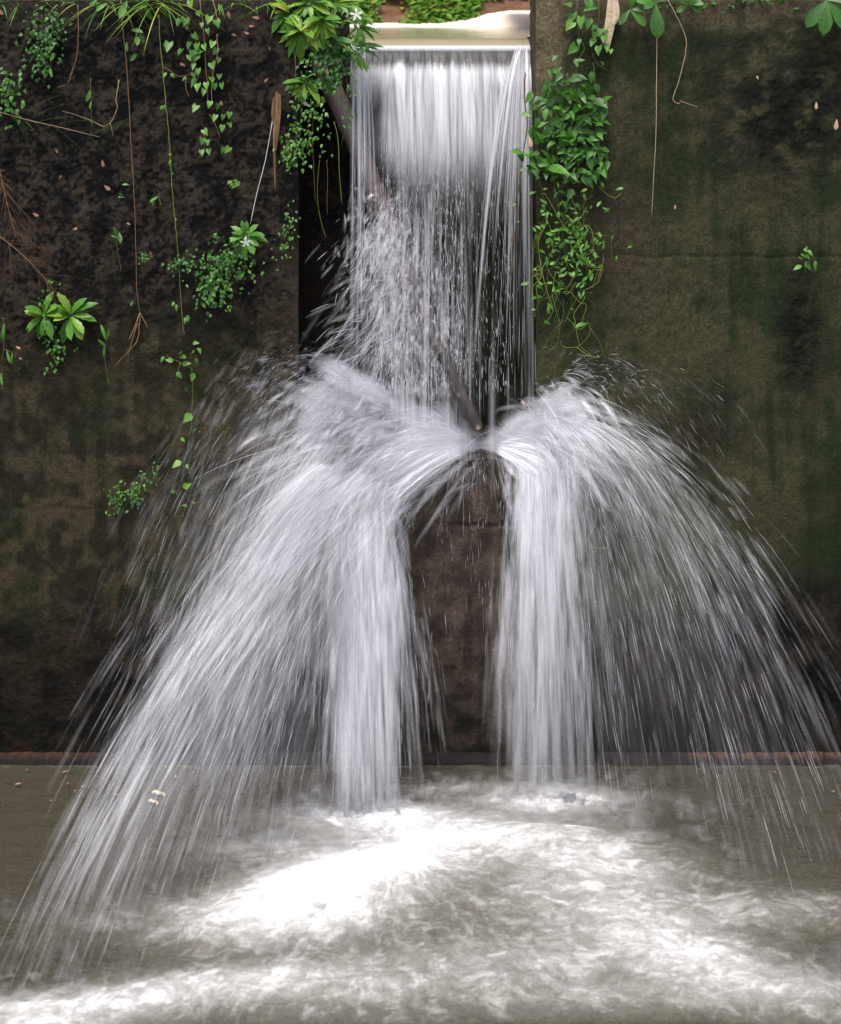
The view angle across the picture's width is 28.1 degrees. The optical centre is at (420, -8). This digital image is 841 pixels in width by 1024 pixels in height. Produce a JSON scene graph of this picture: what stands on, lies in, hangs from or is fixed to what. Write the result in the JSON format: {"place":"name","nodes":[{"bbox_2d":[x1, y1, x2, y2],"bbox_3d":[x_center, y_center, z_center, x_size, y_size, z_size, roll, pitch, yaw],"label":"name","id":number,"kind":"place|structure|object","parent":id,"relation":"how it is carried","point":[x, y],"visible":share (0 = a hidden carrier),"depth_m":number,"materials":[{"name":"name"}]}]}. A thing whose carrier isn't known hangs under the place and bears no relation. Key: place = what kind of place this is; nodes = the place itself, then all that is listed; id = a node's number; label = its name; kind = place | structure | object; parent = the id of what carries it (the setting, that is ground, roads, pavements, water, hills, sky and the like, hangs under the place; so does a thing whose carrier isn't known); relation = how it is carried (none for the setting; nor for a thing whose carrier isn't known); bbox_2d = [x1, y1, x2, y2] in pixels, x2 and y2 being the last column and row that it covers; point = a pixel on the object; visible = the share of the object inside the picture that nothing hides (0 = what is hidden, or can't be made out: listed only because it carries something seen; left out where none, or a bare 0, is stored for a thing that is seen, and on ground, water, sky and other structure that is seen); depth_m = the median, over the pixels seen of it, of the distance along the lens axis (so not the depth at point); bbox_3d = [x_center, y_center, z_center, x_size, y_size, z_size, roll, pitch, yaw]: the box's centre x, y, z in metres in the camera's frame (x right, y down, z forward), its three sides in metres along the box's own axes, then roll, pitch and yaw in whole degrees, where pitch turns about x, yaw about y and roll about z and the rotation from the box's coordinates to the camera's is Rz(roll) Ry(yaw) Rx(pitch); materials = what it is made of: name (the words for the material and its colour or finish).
{"place":"outdoors","nodes":[
{"label":"outdoors","id":0,"kind":"place"},
{"bbox_2d":[9,43,822,987],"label":"waterfall","id":1,"kind":"structure","parent":0,"point":[431,447],"depth_m":7.92,"materials":[{"name":"white liquid"}]},
{"bbox_2d":[518,400,534,411],"bbox_3d":[0.506,1.970,8.020,0.084,0.058,0.072,0,0,0],"label":"stone","id":2,"kind":"object","parent":1,"relation":"on","point":[523,406],"visible":1,"depth_m":8.00,"materials":[{"name":"grey stone"}]},
{"bbox_2d":[310,0,529,38],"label":"bank","id":3,"kind":"structure","parent":0,"point":[391,11],"depth_m":11.97,"materials":[{"name":"green soil"}]},
{"bbox_2d":[334,0,495,23],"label":"weeds","id":4,"kind":"object","parent":3,"relation":"on","point":[449,13],"visible":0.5,"depth_m":11.85,"materials":[{"name":"green plant"}]},
{"bbox_2d":[0,765,840,1023],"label":"pool water","id":5,"kind":"structure","parent":0,"point":[470,894],"depth_m":6.75,"materials":[{"name":"grey liquid"}]},
{"bbox_2d":[148,798,158,804],"bbox_3d":[-1.198,3.628,7.545,0.052,0.022,0.028,0,0,0],"label":"driftwood","id":6,"kind":"object","parent":5,"relation":"on","point":[151,800],"visible":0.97,"depth_m":7.54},
{"bbox_2d":[152,789,165,796],"bbox_3d":[-1.187,3.627,7.623,0.068,0.025,0.033,0,0,0],"label":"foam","id":7,"kind":"object","parent":5,"relation":"on","point":[155,791],"visible":0.97,"depth_m":7.62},
{"bbox_2d":[350,27,529,45],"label":"stream water","id":8,"kind":"structure","parent":0,"point":[449,36],"depth_m":8.96,"materials":[{"name":"beige liquid"}]},
{"bbox_2d":[350,10,529,26],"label":"shore","id":9,"kind":"structure","parent":0,"point":[516,18],"depth_m":11.65,"materials":[{"name":"white"}]},
{"label":"riverbed","id":10,"kind":"structure","parent":0,"visible":0},
{"bbox_2d":[0,0,840,765],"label":"weir wall","id":11,"kind":"structure","parent":10,"relation":"on","point":[706,288],"depth_m":8.00,"materials":[{"name":"concrete"}]},
{"bbox_2d":[0,318,15,385],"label":"hanging sprig","id":12,"kind":"object","parent":11,"relation":"hanging from","point":[3,336],"visible":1,"depth_m":7.94,"materials":[{"name":"green plant"}]},
{"bbox_2d":[1,1,18,25],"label":"grass tuft","id":13,"kind":"object","parent":11,"relation":"on","point":[12,12],"visible":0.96,"depth_m":7.97,"materials":[{"name":"green plant"}]},
{"bbox_2d":[0,67,26,129],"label":"creeping plant","id":14,"kind":"object","parent":11,"relation":"attached to","point":[10,93],"visible":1,"depth_m":7.94,"materials":[{"name":"green plant"}]},
{"bbox_2d":[0,173,71,294],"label":"dry grass stalk","id":15,"kind":"object","parent":11,"relation":"attached to","point":[18,223],"visible":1,"depth_m":7.95,"materials":[{"name":"brown plant"}]},
{"bbox_2d":[24,291,61,338],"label":"star flower plant","id":16,"kind":"object","parent":11,"relation":"attached to","point":[31,310],"visible":1,"depth_m":7.94,"materials":[{"name":"green plant"}]},
{"bbox_2d":[15,4,75,88],"bbox_3d":[-1.772,0.256,7.951,0.288,0.405,0.058,0,0,0],"label":"creeping plant","id":17,"kind":"object","parent":11,"relation":"attached to","point":[49,38],"visible":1,"depth_m":7.95,"materials":[{"name":"green plant"}]},
{"bbox_2d":[0,236,93,343],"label":"dry grass stalk","id":18,"kind":"object","parent":11,"relation":"attached to","point":[30,261],"visible":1,"depth_m":7.96,"materials":[{"name":"brown plant"}]},
{"bbox_2d":[47,42,53,79],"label":"hanging sprig","id":19,"kind":"object","parent":11,"relation":"hanging from","point":[51,58],"visible":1,"depth_m":7.93,"materials":[{"name":"green plant"}]},
{"bbox_2d":[32,0,75,17],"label":"grass tuft","id":20,"kind":"object","parent":11,"relation":"on","point":[54,7],"visible":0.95,"depth_m":7.97,"materials":[{"name":"green plant"}]},
{"bbox_2d":[37,280,77,374],"bbox_3d":[-1.719,1.582,7.957,0.205,0.450,0.054,0,0,0],"label":"creeping plant","id":21,"kind":"object","parent":11,"relation":"attached to","point":[57,348],"visible":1,"depth_m":7.95,"materials":[{"name":"green plant"}]},
{"bbox_2d":[61,5,78,86],"bbox_3d":[-1.669,0.253,7.969,0.101,0.390,0.004,0,0,0],"label":"dry root","id":22,"kind":"object","parent":11,"relation":"attached to","point":[76,55],"visible":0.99,"depth_m":7.97,"materials":[{"name":"brown plant"}]},
{"bbox_2d":[0,95,141,181],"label":"dry grass stalk","id":23,"kind":"object","parent":11,"relation":"attached to","point":[61,127],"visible":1,"depth_m":7.95,"materials":[{"name":"brown plant"}]},
{"bbox_2d":[47,293,97,341],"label":"star flower plant","id":24,"kind":"object","parent":11,"relation":"attached to","point":[72,325],"visible":1,"depth_m":7.94,"materials":[{"name":"green plant"}]},
{"bbox_2d":[86,78,91,124],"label":"hanging sprig","id":25,"kind":"object","parent":11,"relation":"hanging from","point":[88,95],"visible":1,"depth_m":7.96,"materials":[{"name":"green plant"}]},
{"bbox_2d":[63,80,118,132],"bbox_3d":[-1.562,0.545,7.969,0.273,0.265,0.005,0,0,0],"label":"dry root","id":26,"kind":"object","parent":11,"relation":"attached to","point":[114,114],"visible":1,"depth_m":7.97,"materials":[{"name":"brown plant"}]},
{"bbox_2d":[98,325,109,383],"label":"seedling","id":27,"kind":"object","parent":11,"relation":"attached to","point":[105,337],"visible":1,"depth_m":7.95,"materials":[{"name":"green plant"}]},
{"bbox_2d":[59,0,161,31],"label":"grass tuft","id":28,"kind":"object","parent":11,"relation":"on","point":[105,11],"visible":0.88,"depth_m":7.96,"materials":[{"name":"green plant"}]},
{"bbox_2d":[111,227,121,270],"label":"seedling","id":29,"kind":"object","parent":11,"relation":"attached to","point":[119,237],"visible":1,"depth_m":7.96,"materials":[{"name":"green plant"}]},
{"bbox_2d":[89,0,169,19],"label":"broad leaf plant","id":30,"kind":"object","parent":11,"relation":"attached to","point":[121,11],"visible":0.99,"depth_m":7.95,"materials":[{"name":"green plant"}]},
{"bbox_2d":[115,0,146,365],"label":"hanging vine","id":31,"kind":"object","parent":11,"relation":"hanging from","point":[137,41],"visible":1,"depth_m":7.98,"materials":[{"name":"green plant"}]},
{"bbox_2d":[103,462,158,515],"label":"creeping plant","id":32,"kind":"object","parent":11,"relation":"attached to","point":[132,494],"visible":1,"depth_m":7.96,"materials":[{"name":"green plant"}]},
{"bbox_2d":[135,251,152,264],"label":"creeping plant","id":33,"kind":"object","parent":11,"relation":"attached to","point":[144,257],"visible":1,"depth_m":7.94,"materials":[{"name":"green plant"}]},
{"bbox_2d":[150,191,162,205],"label":"seedling","id":34,"kind":"object","parent":11,"relation":"attached to","point":[152,200],"visible":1,"depth_m":7.95,"materials":[{"name":"green plant"}]},
{"bbox_2d":[92,0,223,53],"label":"grass tuft","id":35,"kind":"object","parent":11,"relation":"on","point":[141,6],"visible":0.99,"depth_m":7.93,"materials":[{"name":"green plant"}]},
{"bbox_2d":[158,15,189,330],"bbox_3d":[-1.169,0.863,7.961,0.153,1.518,0.054,0,0,0],"label":"hanging vine","id":36,"kind":"object","parent":11,"relation":"hanging from","point":[187,317],"visible":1,"depth_m":7.98,"materials":[{"name":"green plant"}]},
{"bbox_2d":[161,341,200,506],"bbox_3d":[-1.133,2.041,7.952,0.191,0.782,0.070,0,0,0],"label":"leafy vine","id":37,"kind":"object","parent":11,"relation":"attached to","point":[187,418],"visible":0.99,"depth_m":7.96,"materials":[{"name":"green plant"}]},
{"bbox_2d":[161,249,203,277],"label":"creeping plant","id":38,"kind":"object","parent":11,"relation":"attached to","point":[179,261],"visible":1,"depth_m":7.95,"materials":[{"name":"green plant"}]},
{"bbox_2d":[163,0,232,155],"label":"heart leaf vine","id":39,"kind":"object","parent":11,"relation":"attached to","point":[194,55],"visible":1,"depth_m":7.95,"materials":[{"name":"green plant"}]},
{"bbox_2d":[182,259,240,322],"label":"creeping plant","id":40,"kind":"object","parent":11,"relation":"attached to","point":[209,286],"visible":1,"depth_m":7.95,"materials":[{"name":"green plant"}]},
{"bbox_2d":[200,0,256,17],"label":"grass tuft","id":41,"kind":"object","parent":11,"relation":"on","point":[227,7],"visible":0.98,"depth_m":7.96,"materials":[{"name":"green plant"}]},
{"bbox_2d":[195,230,264,293],"bbox_3d":[-0.899,1.272,7.949,0.332,0.300,0.062,0,0,0],"label":"creeping plant","id":42,"kind":"object","parent":11,"relation":"attached to","point":[228,260],"visible":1,"depth_m":7.94,"materials":[{"name":"green plant"}]},
{"bbox_2d":[227,179,239,188],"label":"creeping plant","id":43,"kind":"object","parent":11,"relation":"attached to","point":[237,183],"visible":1,"depth_m":7.94,"materials":[{"name":"green plant"}]},
{"bbox_2d":[230,220,267,273],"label":"star flower plant","id":44,"kind":"object","parent":11,"relation":"attached to","point":[246,241],"visible":1,"depth_m":7.94,"materials":[{"name":"green plant"}]},
{"bbox_2d":[241,0,307,17],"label":"grass tuft","id":45,"kind":"object","parent":11,"relation":"on","point":[267,8],"visible":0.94,"depth_m":7.97,"materials":[{"name":"green plant"}]},
{"bbox_2d":[271,92,280,184],"bbox_3d":[-0.683,0.700,7.958,0.046,0.459,0.024,0,0,0],"label":"dead fibre","id":46,"kind":"object","parent":11,"relation":"attached to","point":[276,108],"visible":1,"depth_m":7.96,"materials":[{"name":"brown plant"}]},
{"bbox_2d":[250,124,271,223],"bbox_3d":[-0.752,0.847,7.965,0.108,0.496,0.003,0,0,0],"label":"root","id":47,"kind":"object","parent":46,"relation":"hanging from","point":[262,172],"visible":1,"depth_m":7.96,"materials":[{"name":"grey plant"}]},
{"bbox_2d":[268,0,302,37],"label":"star flower plant","id":48,"kind":"object","parent":11,"relation":"attached to","point":[296,20],"visible":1,"depth_m":7.97,"materials":[{"name":"green plant"}]},
{"bbox_2d":[271,200,300,270],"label":"creeping plant","id":49,"kind":"object","parent":11,"relation":"attached to","point":[289,239],"visible":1,"depth_m":7.95,"materials":[{"name":"green plant"}]},
{"bbox_2d":[278,17,321,62],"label":"star flower plant","id":50,"kind":"object","parent":11,"relation":"attached to","point":[297,43],"visible":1,"depth_m":7.97,"materials":[{"name":"green plant"}]},
{"bbox_2d":[283,74,319,105],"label":"star flower plant","id":51,"kind":"object","parent":11,"relation":"attached to","point":[302,93],"visible":1,"depth_m":7.94,"materials":[{"name":"green plant"}]},
{"bbox_2d":[273,38,337,173],"bbox_3d":[-0.543,0.536,7.947,0.308,0.645,0.066,0,0,0],"label":"creeping plant","id":52,"kind":"object","parent":11,"relation":"attached to","point":[288,148],"visible":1,"depth_m":7.95,"materials":[{"name":"green plant"}]},
{"bbox_2d":[287,0,334,21],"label":"star flower plant","id":53,"kind":"object","parent":11,"relation":"attached to","point":[317,6],"visible":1,"depth_m":7.98,"materials":[{"name":"green plant"}]},
{"bbox_2d":[294,56,327,191],"bbox_3d":[-0.518,0.677,7.969,0.158,0.758,0.003,0,0,0],"label":"hanging root","id":54,"kind":"object","parent":11,"relation":"hanging from","point":[312,143],"visible":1,"depth_m":7.97,"materials":[{"name":"brown plant"}]},
{"bbox_2d":[314,70,342,94],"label":"star flower plant","id":55,"kind":"object","parent":11,"relation":"attached to","point":[329,89],"visible":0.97,"depth_m":8.04,"materials":[{"name":"green plant"}]},
{"bbox_2d":[317,122,341,233],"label":"trailing twig","id":56,"kind":"object","parent":11,"relation":"attached to","point":[339,175],"visible":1,"depth_m":8.06,"materials":[{"name":"plant"}]},
{"bbox_2d":[278,0,381,107],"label":"creeping plant","id":57,"kind":"object","parent":11,"relation":"attached to","point":[328,52],"visible":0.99,"depth_m":8.00,"materials":[{"name":"green plant"}]},
{"bbox_2d":[301,14,340,51],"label":"star flower plant","id":58,"kind":"object","parent":57,"relation":"attached to","point":[326,25],"visible":1,"depth_m":7.96,"materials":[{"name":"green plant"}]},
{"bbox_2d":[308,34,354,71],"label":"star flower plant","id":59,"kind":"object","parent":11,"relation":"attached to","point":[345,41],"visible":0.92,"depth_m":8.04,"materials":[{"name":"green plant"}]},
{"bbox_2d":[317,0,366,27],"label":"star flower plant","id":60,"kind":"object","parent":11,"relation":"attached to","point":[355,8],"visible":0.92,"depth_m":8.05,"materials":[{"name":"green plant"}]},
{"bbox_2d":[332,60,357,144],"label":"creeping plant","id":61,"kind":"object","parent":11,"relation":"attached to","point":[352,117],"visible":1,"depth_m":8.03,"materials":[{"name":"green plant"}]},
{"bbox_2d":[344,16,377,46],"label":"star flower plant","id":62,"kind":"object","parent":11,"relation":"attached to","point":[360,33],"visible":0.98,"depth_m":8.06,"materials":[{"name":"green plant"}]},
{"bbox_2d":[343,25,382,72],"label":"star flower plant","id":63,"kind":"object","parent":11,"relation":"attached to","point":[371,46],"visible":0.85,"depth_m":8.09,"materials":[{"name":"green plant"}]},
{"bbox_2d":[308,54,482,431],"bbox_3d":[-0.114,1.179,8.160,0.974,1.761,0.170,0,0,28],"label":"log","id":64,"kind":"object","parent":11,"relation":"attached to","point":[357,147],"visible":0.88,"depth_m":8.09,"materials":[{"name":"brown wood"}]},
{"bbox_2d":[512,73,527,273],"bbox_3d":[0.470,0.856,7.979,0.076,0.954,0.008,0,0,0],"label":"hanging root","id":65,"kind":"object","parent":11,"relation":"hanging from","point":[521,167],"visible":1,"depth_m":7.98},
{"bbox_2d":[509,55,611,212],"bbox_3d":[0.656,0.682,7.921,0.491,0.772,0.106,0,0,0],"label":"leafy vine","id":66,"kind":"object","parent":11,"relation":"attached to","point":[560,121],"visible":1,"depth_m":7.93,"materials":[{"name":"green plant"}]},
{"bbox_2d":[528,136,532,146],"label":"dead leaf","id":67,"kind":"object","parent":66,"relation":"attached to","point":[530,143],"visible":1,"depth_m":7.91,"materials":[{"name":"beige plant"}]},
{"bbox_2d":[512,147,631,358],"bbox_3d":[0.715,1.230,7.931,0.570,1.009,0.084,0,0,0],"label":"tangled vine","id":68,"kind":"object","parent":11,"relation":"hanging from","point":[582,235],"visible":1,"depth_m":7.94,"materials":[{"name":"green plant"}]},
{"bbox_2d":[563,0,612,86],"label":"heart leaf vine","id":69,"kind":"object","parent":11,"relation":"attached to","point":[570,24],"visible":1,"depth_m":7.94,"materials":[{"name":"green plant"}]},
{"bbox_2d":[585,506,607,547],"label":"trailing twig","id":70,"kind":"object","parent":11,"relation":"attached to","point":[593,528],"visible":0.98,"depth_m":7.97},
{"bbox_2d":[604,0,619,51],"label":"dead fibre","id":71,"kind":"object","parent":11,"relation":"attached to","point":[612,15],"visible":1,"depth_m":7.97,"materials":[{"name":"beige plant"}]},
{"bbox_2d":[618,0,645,25],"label":"broad leaf plant","id":72,"kind":"object","parent":11,"relation":"on","point":[638,17],"visible":1,"depth_m":7.94,"materials":[{"name":"green plant"}]},
{"bbox_2d":[636,0,665,38],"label":"broad leaf plant","id":73,"kind":"object","parent":11,"relation":"attached to","point":[657,25],"visible":1,"depth_m":7.92,"materials":[{"name":"green plant"}]},
{"bbox_2d":[651,38,656,215],"bbox_3d":[1.109,0.626,7.980,0.028,0.862,0.004,0,0,0],"label":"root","id":74,"kind":"object","parent":11,"relation":"hanging from","point":[656,109],"visible":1,"depth_m":7.98,"materials":[{"name":"brown plant"}]},
{"bbox_2d":[668,0,696,106],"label":"dry root","id":75,"kind":"object","parent":11,"relation":"attached to","point":[685,52],"visible":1,"depth_m":7.97,"materials":[{"name":"brown plant"}]},
{"bbox_2d":[677,0,703,12],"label":"broad leaf plant","id":76,"kind":"object","parent":11,"relation":"on","point":[694,4],"visible":1,"depth_m":7.94,"materials":[{"name":"green plant"}]},
{"bbox_2d":[652,0,797,11],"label":"creeping plant","id":77,"kind":"object","parent":11,"relation":"attached to","point":[713,3],"visible":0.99,"depth_m":7.99,"materials":[{"name":"green plant"}]},
{"bbox_2d":[794,246,816,271],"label":"seedling","id":78,"kind":"object","parent":11,"relation":"attached to","point":[807,264],"visible":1,"depth_m":7.96,"materials":[{"name":"green plant"}]},
{"bbox_2d":[805,0,840,35],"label":"broad leaf plant","id":79,"kind":"object","parent":11,"relation":"attached to","point":[820,14],"visible":1,"depth_m":7.93,"materials":[{"name":"green plant"}]},
{"bbox_2d":[834,119,837,129],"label":"dead leaf","id":80,"kind":"object","parent":11,"relation":"attached to","point":[836,125],"visible":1,"depth_m":7.98,"materials":[{"name":"beige plant"}]}
]}

